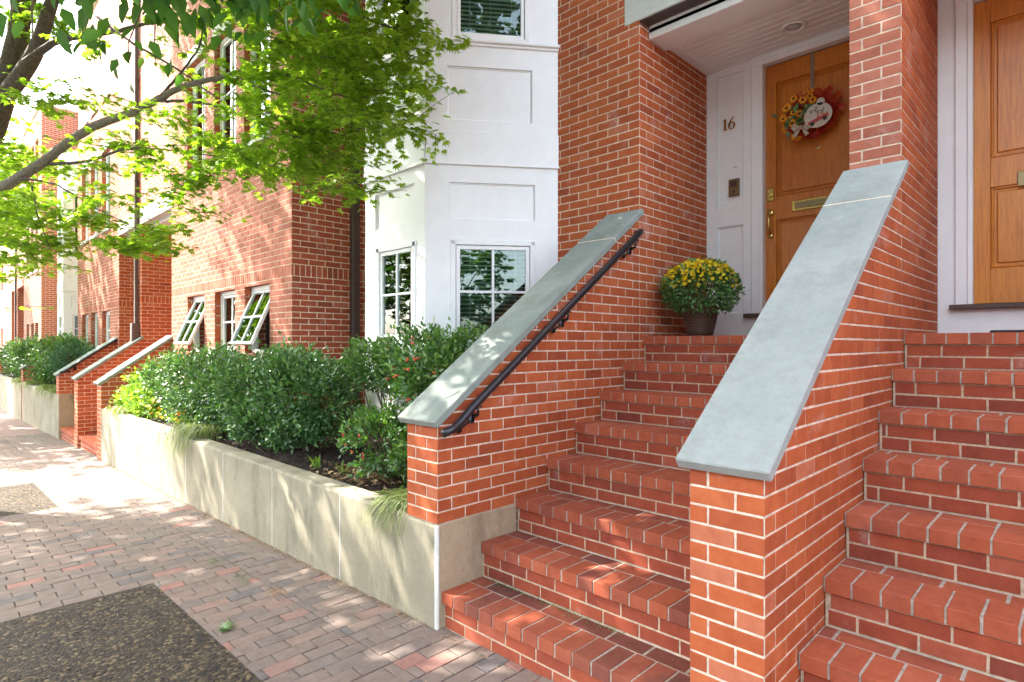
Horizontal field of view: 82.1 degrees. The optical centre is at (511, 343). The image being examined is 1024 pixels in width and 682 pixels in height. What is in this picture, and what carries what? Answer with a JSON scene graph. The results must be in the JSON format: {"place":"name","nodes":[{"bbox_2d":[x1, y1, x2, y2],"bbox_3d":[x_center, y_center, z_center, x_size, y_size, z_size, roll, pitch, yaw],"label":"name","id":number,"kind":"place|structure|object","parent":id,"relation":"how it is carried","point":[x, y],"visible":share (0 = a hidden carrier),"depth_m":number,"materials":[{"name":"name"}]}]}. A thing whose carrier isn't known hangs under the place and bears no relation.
{"place":"outdoors","nodes":[
{"label":"outdoors","id":0,"kind":"place"},
{"bbox_2d":[0,0,80,170],"label":"sky","id":1,"kind":"structure","parent":0,"point":[58,63],"materials":[{"name":"white"}]},
{"bbox_2d":[0,410,553,681],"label":"sidewalk","id":2,"kind":"structure","parent":0,"point":[101,530],"depth_m":4.01,"materials":[{"name":"brown brick"}]},
{"bbox_2d":[0,271,8,282],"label":"street tree","id":3,"kind":"object","parent":2,"relation":"on","point":[1,274],"visible":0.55,"depth_m":23.38,"materials":[{"name":"green plant"}]},
{"bbox_2d":[0,372,21,419],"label":"planter","id":4,"kind":"object","parent":2,"relation":"on","point":[10,400],"visible":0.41,"depth_m":17.31,"materials":[{"name":"concrete"}]},
{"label":"planter soil","id":5,"kind":"structure","parent":4,"relation":"in","visible":0},
{"bbox_2d":[2,377,20,385],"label":"grass tuft","id":6,"kind":"object","parent":5,"relation":"on","point":[15,379],"visible":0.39,"depth_m":16.32,"materials":[{"name":"green plant"}]},
{"bbox_2d":[0,333,43,378],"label":"dark shrub","id":7,"kind":"object","parent":5,"relation":"on","point":[12,359],"visible":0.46,"depth_m":17.19,"materials":[{"name":"green plant"}]},
{"bbox_2d":[0,138,23,347],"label":"row house","id":8,"kind":"structure","parent":2,"relation":"on","point":[12,296],"depth_m":25.44,"materials":[{"name":"white paint"}]},
{"bbox_2d":[0,141,74,267],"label":"street tree","id":9,"kind":"object","parent":2,"relation":"on","point":[55,202],"visible":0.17,"depth_m":17.13,"materials":[{"name":"green plant"}]},
{"bbox_2d":[23,382,58,438],"bbox_3d":[-10.539,1.665,13.827,5.366,1.304,0.950,0,0,44],"label":"planter","id":10,"kind":"object","parent":2,"relation":"on","point":[40,412],"visible":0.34,"depth_m":13.13,"materials":[{"name":"concrete"}]},
{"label":"planter soil","id":11,"kind":"structure","parent":10,"relation":"in","visible":0},
{"bbox_2d":[14,379,51,390],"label":"grass tuft","id":12,"kind":"object","parent":11,"relation":"on","point":[30,382],"visible":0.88,"depth_m":14.62,"materials":[{"name":"green plant"}]},
{"bbox_2d":[30,384,55,395],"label":"grass tuft","id":13,"kind":"object","parent":11,"relation":"on","point":[46,386],"visible":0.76,"depth_m":13.02,"materials":[{"name":"green plant"}]},
{"bbox_2d":[32,387,56,399],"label":"grass tuft","id":14,"kind":"object","parent":11,"relation":"on","point":[53,390],"visible":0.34,"depth_m":12.04,"materials":[{"name":"green plant"}]},
{"bbox_2d":[22,332,94,384],"bbox_3d":[-11.195,0.407,14.602,3.806,1.602,1.431,0,0,44],"label":"leafy shrub","id":15,"kind":"object","parent":11,"relation":"on","point":[48,344],"visible":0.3,"depth_m":14.28,"materials":[{"name":"green plant"}]},
{"bbox_2d":[44,333,94,386],"bbox_3d":[-9.603,0.435,12.939,1.637,1.345,1.082,0,0,44],"label":"clipped shrub","id":16,"kind":"object","parent":11,"relation":"on","point":[78,350],"visible":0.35,"depth_m":12.70,"materials":[{"name":"green plant"}]},
{"bbox_2d":[0,115,82,272],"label":"street tree","id":17,"kind":"object","parent":2,"relation":"on","point":[43,148],"visible":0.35,"depth_m":13.50,"materials":[{"name":"green plant"}]},
{"bbox_2d":[19,335,77,420],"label":"stair wall","id":18,"kind":"structure","parent":2,"relation":"on","point":[23,370],"depth_m":15.48,"materials":[{"name":"brick"}]},
{"bbox_2d":[22,100,77,340],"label":"row house","id":19,"kind":"structure","parent":2,"relation":"on","point":[41,291],"depth_m":19.78,"materials":[{"name":"red brick"}]},
{"bbox_2d":[56,151,77,338],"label":"row house","id":20,"kind":"structure","parent":2,"relation":"on","point":[67,287],"depth_m":17.39,"materials":[{"name":"white paint"}]},
{"bbox_2d":[58,313,61,335],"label":"window","id":21,"kind":"structure","parent":20,"relation":"in","point":[59,315],"depth_m":17.81,"materials":[{"name":"white paint"}]},
{"bbox_2d":[58,194,61,255],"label":"window","id":22,"kind":"structure","parent":20,"relation":"in","point":[60,197],"depth_m":17.81,"materials":[{"name":"white paint"}]},
{"bbox_2d":[56,151,77,338],"bbox_3d":[-13.264,-2.528,18.008,2.460,6.380,0.990,0,0,44],"label":"bay window","id":23,"kind":"structure","parent":20,"relation":"in","point":[67,285],"depth_m":17.38,"materials":[{"name":"white paint"}]},
{"bbox_2d":[71,313,77,335],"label":"window","id":24,"kind":"structure","parent":20,"relation":"in","point":[74,316],"depth_m":17.39,"materials":[{"name":"white paint"}]},
{"bbox_2d":[72,193,77,253],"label":"window","id":25,"kind":"structure","parent":20,"relation":"in","point":[74,202],"depth_m":17.44,"materials":[{"name":"white paint"}]},
{"bbox_2d":[60,426,73,444],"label":"brick staircase","id":26,"kind":"structure","parent":2,"relation":"on","point":[67,433],"depth_m":11.21,"materials":[{"name":"red brick"}]},
{"bbox_2d":[53,337,116,438],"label":"stair wall","id":27,"kind":"structure","parent":2,"relation":"on","point":[65,387],"depth_m":11.72,"materials":[{"name":"brick"}]},
{"bbox_2d":[59,338,117,373],"bbox_3d":[-8.233,-0.084,12.247,0.096,1.337,1.915,0,0,44],"label":"handrail","id":28,"kind":"object","parent":27,"relation":"attached to","point":[74,365],"visible":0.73,"depth_m":11.84,"materials":[{"name":"black metal"}]},
{"bbox_2d":[79,434,96,455],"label":"brick staircase","id":29,"kind":"structure","parent":2,"relation":"on","point":[88,443],"depth_m":9.87,"materials":[{"name":"red brick"}]},
{"bbox_2d":[71,336,144,447],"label":"stair wall","id":30,"kind":"structure","parent":2,"relation":"on","point":[85,403],"depth_m":10.42,"materials":[{"name":"brick"}]},
{"bbox_2d":[75,0,173,350],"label":"row house","id":31,"kind":"structure","parent":2,"relation":"on","point":[124,299],"depth_m":12.15,"materials":[{"name":"red brick"}]},
{"bbox_2d":[86,315,87,341],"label":"window","id":32,"kind":"structure","parent":31,"relation":"in","point":[86,315],"depth_m":14.81,"materials":[{"name":"white paint"}]},
{"bbox_2d":[86,172,88,238],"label":"window","id":33,"kind":"structure","parent":31,"relation":"in","point":[87,175],"depth_m":14.83,"materials":[{"name":"white paint"}]},
{"bbox_2d":[95,313,97,347],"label":"window","id":34,"kind":"structure","parent":31,"relation":"in","point":[96,315],"depth_m":14.07,"materials":[{"name":"white paint"}]},
{"bbox_2d":[95,165,97,233],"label":"window","id":35,"kind":"structure","parent":31,"relation":"in","point":[96,174],"depth_m":14.08,"materials":[{"name":"white paint"}]},
{"bbox_2d":[106,311,109,340],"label":"window","id":36,"kind":"structure","parent":31,"relation":"in","point":[107,313],"depth_m":13.25,"materials":[{"name":"white paint"}]},
{"bbox_2d":[106,151,109,225],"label":"window","id":37,"kind":"structure","parent":31,"relation":"in","point":[108,157],"depth_m":13.26,"materials":[{"name":"white paint"}]},
{"bbox_2d":[0,483,261,681],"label":"tree pit gravel","id":38,"kind":"object","parent":2,"relation":"on","point":[141,635],"visible":1,"depth_m":3.14,"materials":[{"name":"gravel"}]},
{"bbox_2d":[0,0,360,92],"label":"street tree","id":39,"kind":"object","parent":38,"relation":"on","point":[166,15],"visible":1,"depth_m":2.64,"materials":[{"name":"green plant"}]},
{"bbox_2d":[0,0,471,314],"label":"maple tree","id":40,"kind":"object","parent":38,"relation":"on","point":[22,55],"visible":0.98,"depth_m":4.63,"materials":[{"name":"green plant"}]},
{"bbox_2d":[93,335,172,459],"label":"stair wall","id":41,"kind":"structure","parent":2,"relation":"on","point":[109,383],"depth_m":9.16,"materials":[{"name":"brick"}]},
{"bbox_2d":[218,619,234,633],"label":"fallen leaf","id":42,"kind":"object","parent":2,"relation":"on","point":[226,626],"visible":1,"depth_m":3.27,"materials":[{"name":"green plant"}]},
{"bbox_2d":[101,405,434,627],"bbox_3d":[-3.015,1.535,6.442,8.191,1.085,0.950,0,0,44],"label":"planter","id":43,"kind":"object","parent":2,"relation":"on","point":[295,512],"visible":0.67,"depth_m":4.45,"materials":[{"name":"concrete"}]},
{"bbox_2d":[146,398,209,427],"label":"bedding flower","id":44,"kind":"object","parent":43,"relation":"on","point":[178,420],"visible":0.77,"depth_m":6.97,"materials":[{"name":"yellow plant"}]},
{"bbox_2d":[129,409,406,495],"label":"planter soil","id":45,"kind":"structure","parent":43,"relation":"in","point":[297,458],"depth_m":5.34,"materials":[{"name":"brown soil"}]},
{"bbox_2d":[94,405,138,417],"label":"grass tuft","id":46,"kind":"object","parent":45,"relation":"on","point":[115,410],"visible":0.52,"depth_m":8.33,"materials":[{"name":"plant"}]},
{"bbox_2d":[109,355,184,419],"bbox_3d":[-5.239,0.634,8.618,1.820,0.944,0.941,0,0,44],"label":"lime shrub","id":47,"kind":"object","parent":45,"relation":"on","point":[128,399],"visible":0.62,"depth_m":8.27,"materials":[{"name":"green plant"}]},
{"bbox_2d":[136,420,227,467],"bbox_3d":[-3.533,1.066,6.219,1.018,0.416,0.832,0,0,44],"label":"grass tuft","id":48,"kind":"object","parent":45,"relation":"on","point":[195,430],"visible":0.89,"depth_m":6.18,"materials":[{"name":"green plant"}]},
{"bbox_2d":[133,339,260,434],"bbox_3d":[-3.932,0.503,7.375,3.547,1.134,0.943,0,0,44],"label":"evergreen shrub","id":49,"kind":"object","parent":45,"relation":"on","point":[188,395],"visible":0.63,"depth_m":6.98,"materials":[{"name":"green plant"}]},
{"bbox_2d":[205,331,365,454],"bbox_3d":[-2.264,0.477,5.753,2.227,1.183,0.918,0,0,44],"label":"evergreen shrub","id":50,"kind":"object","parent":45,"relation":"on","point":[272,373],"visible":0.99,"depth_m":5.41,"materials":[{"name":"green plant"}]},
{"bbox_2d":[332,460,348,472],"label":"strap plant","id":51,"kind":"object","parent":45,"relation":"on","point":[342,470],"visible":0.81,"depth_m":4.71,"materials":[{"name":"green plant"}]},
{"bbox_2d":[306,459,406,489],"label":"leaf litter","id":52,"kind":"object","parent":45,"relation":"on","point":[372,476],"visible":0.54,"depth_m":4.39,"materials":[{"name":"plant"}]},
{"bbox_2d":[340,487,408,545],"bbox_3d":[-0.774,1.036,3.594,0.579,0.258,0.551,0,0,44],"label":"grass tuft","id":53,"kind":"object","parent":45,"relation":"on","point":[396,495],"visible":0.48,"depth_m":3.52,"materials":[{"name":"green plant"}]},
{"bbox_2d":[331,317,493,488],"bbox_3d":[-0.881,0.423,4.646,2.144,1.292,1.198,0,0,44],"label":"rose shrub","id":54,"kind":"object","parent":45,"relation":"on","point":[437,353],"visible":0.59,"depth_m":4.24,"materials":[{"name":"green plant"}]},
{"bbox_2d":[172,0,364,429],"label":"row house","id":55,"kind":"structure","parent":2,"relation":"on","point":[283,261],"depth_m":7.27,"materials":[{"name":"red brick"}]},
{"bbox_2d":[174,296,204,351],"bbox_3d":[-4.731,-0.303,8.877,0.842,0.930,0.498,0,0,44],"label":"window","id":56,"kind":"structure","parent":55,"relation":"in","point":[190,330],"depth_m":8.88,"materials":[{"name":"white paint"}]},
{"bbox_2d":[193,59,204,167],"bbox_3d":[-4.631,-3.413,8.979,0.882,1.830,0.212,0,0,44],"label":"window","id":57,"kind":"structure","parent":55,"relation":"in","point":[202,63],"depth_m":9.03,"materials":[{"name":"white paint"}]},
{"bbox_2d":[221,290,234,350],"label":"window","id":58,"kind":"structure","parent":55,"relation":"in","point":[227,298],"depth_m":8.23,"materials":[{"name":"white paint"}]},
{"bbox_2d":[220,27,235,149],"bbox_3d":[-3.796,-3.413,8.160,0.882,1.830,0.212,0,0,44],"label":"window","id":59,"kind":"structure","parent":55,"relation":"in","point":[227,45],"depth_m":8.20,"materials":[{"name":"white paint"}]},
{"bbox_2d":[229,285,269,353],"bbox_3d":[-3.132,-0.303,7.308,0.842,0.930,0.498,0,0,44],"label":"window","id":60,"kind":"structure","parent":55,"relation":"in","point":[252,319],"depth_m":7.30,"materials":[{"name":"white paint"}]},
{"bbox_2d":[250,24,269,139],"bbox_3d":[-3.032,-3.413,7.410,0.882,1.830,0.212,0,0,44],"label":"window","id":61,"kind":"structure","parent":55,"relation":"in","point":[253,53],"depth_m":7.52,"materials":[{"name":"glass"}]},
{"bbox_2d":[260,585,285,598],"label":"weed","id":62,"kind":"object","parent":2,"relation":"on","point":[276,591],"visible":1,"depth_m":3.75,"materials":[{"name":"plant"}]},
{"bbox_2d":[7,361,1012,681],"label":"litter","id":63,"kind":"object","parent":2,"relation":"on","point":[347,583],"visible":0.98,"depth_m":3.78,"materials":[{"name":"beige plant"}]},
{"bbox_2d":[397,209,643,629],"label":"stair wall","id":64,"kind":"structure","parent":2,"relation":"on","point":[469,485],"depth_m":3.70,"materials":[{"name":"brick"}]},
{"bbox_2d":[440,229,643,437],"bbox_3d":[0.318,-0.197,3.897,0.090,1.406,2.018,0,0,44],"label":"handrail","id":65,"kind":"object","parent":64,"relation":"attached to","point":[460,423],"visible":1,"depth_m":3.68,"materials":[{"name":"black metal"}]},
{"bbox_2d":[442,335,746,681],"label":"brick staircase","id":66,"kind":"structure","parent":2,"relation":"on","point":[576,542],"depth_m":3.20,"materials":[{"name":"red brick"}]},
{"bbox_2d":[658,256,745,335],"bbox_3d":[1.498,-0.383,4.694,0.680,0.641,0.659,0,0,44],"label":"flower pot","id":67,"kind":"object","parent":66,"relation":"on","point":[700,316],"visible":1,"depth_m":4.57,"materials":[{"name":"wicker"}]},
{"bbox_2d":[362,0,848,425],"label":"row house","id":68,"kind":"structure","parent":2,"relation":"on","point":[567,127],"depth_m":5.13,"materials":[{"name":"brick"}]},
{"bbox_2d":[375,0,414,62],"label":"window","id":69,"kind":"structure","parent":68,"relation":"in","point":[405,2],"depth_m":5.47,"materials":[{"name":"glass"}]},
{"bbox_2d":[376,240,415,343],"bbox_3d":[-0.968,-0.457,5.504,0.715,0.998,0.312,0,0,44],"label":"window","id":70,"kind":"structure","parent":68,"relation":"in","point":[396,263],"depth_m":5.41,"materials":[{"name":"white paint"}]},
{"bbox_2d":[362,0,559,412],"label":"bay window","id":71,"kind":"structure","parent":68,"relation":"in","point":[497,179],"depth_m":5.19,"materials":[{"name":"white paint"}]},
{"bbox_2d":[451,0,529,41],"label":"window","id":72,"kind":"structure","parent":68,"relation":"in","point":[505,20],"depth_m":5.23,"materials":[{"name":"glass"}]},
{"bbox_2d":[450,239,535,343],"bbox_3d":[-0.186,-0.457,5.314,0.837,0.998,0.312,0,0,-8],"label":"window","id":73,"kind":"structure","parent":68,"relation":"in","point":[488,277],"depth_m":5.26,"materials":[{"name":"white paint"}]},
{"bbox_2d":[766,41,848,302],"bbox_3d":[2.539,-1.342,4.819,0.910,2.142,0.105,0,0,44],"label":"door","id":74,"kind":"structure","parent":68,"relation":"in","point":[800,178],"depth_m":4.97,"materials":[{"name":"brown wood"}]},
{"bbox_2d":[771,52,845,145],"bbox_3d":[2.435,-2.027,4.824,0.567,0.770,0.151,0,0,44],"label":"wreath","id":75,"kind":"object","parent":74,"relation":"hanging from","point":[820,106],"visible":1,"depth_m":4.78,"materials":[{"name":"multicoloured plant"}]},
{"bbox_2d":[675,159,908,681],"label":"stair wall","id":76,"kind":"structure","parent":2,"relation":"on","point":[782,441],"depth_m":2.32,"materials":[{"name":"brick"}]},
{"bbox_2d":[799,332,1023,681],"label":"brick staircase","id":77,"kind":"structure","parent":2,"relation":"on","point":[940,598],"depth_m":2.47,"materials":[{"name":"red brick"}]},
{"bbox_2d":[990,330,1023,332],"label":"doormat","id":78,"kind":"object","parent":77,"relation":"on","point":[992,331],"visible":0.43,"depth_m":3.42,"materials":[{"name":"rubber"}]},
{"bbox_2d":[849,0,1023,367],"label":"row house","id":79,"kind":"structure","parent":2,"relation":"on","point":[936,94],"depth_m":4.02,"materials":[{"name":"red brick"}]},
{"bbox_2d":[974,0,1023,303],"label":"door","id":80,"kind":"structure","parent":79,"relation":"in","point":[998,24],"depth_m":4.04,"materials":[{"name":"brown wood"}]},
{"bbox_2d":[306,454,320,468],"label":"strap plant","id":81,"kind":"object","parent":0,"point":[316,463],"visible":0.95,"depth_m":4.89,"materials":[{"name":"green plant"}]}
]}

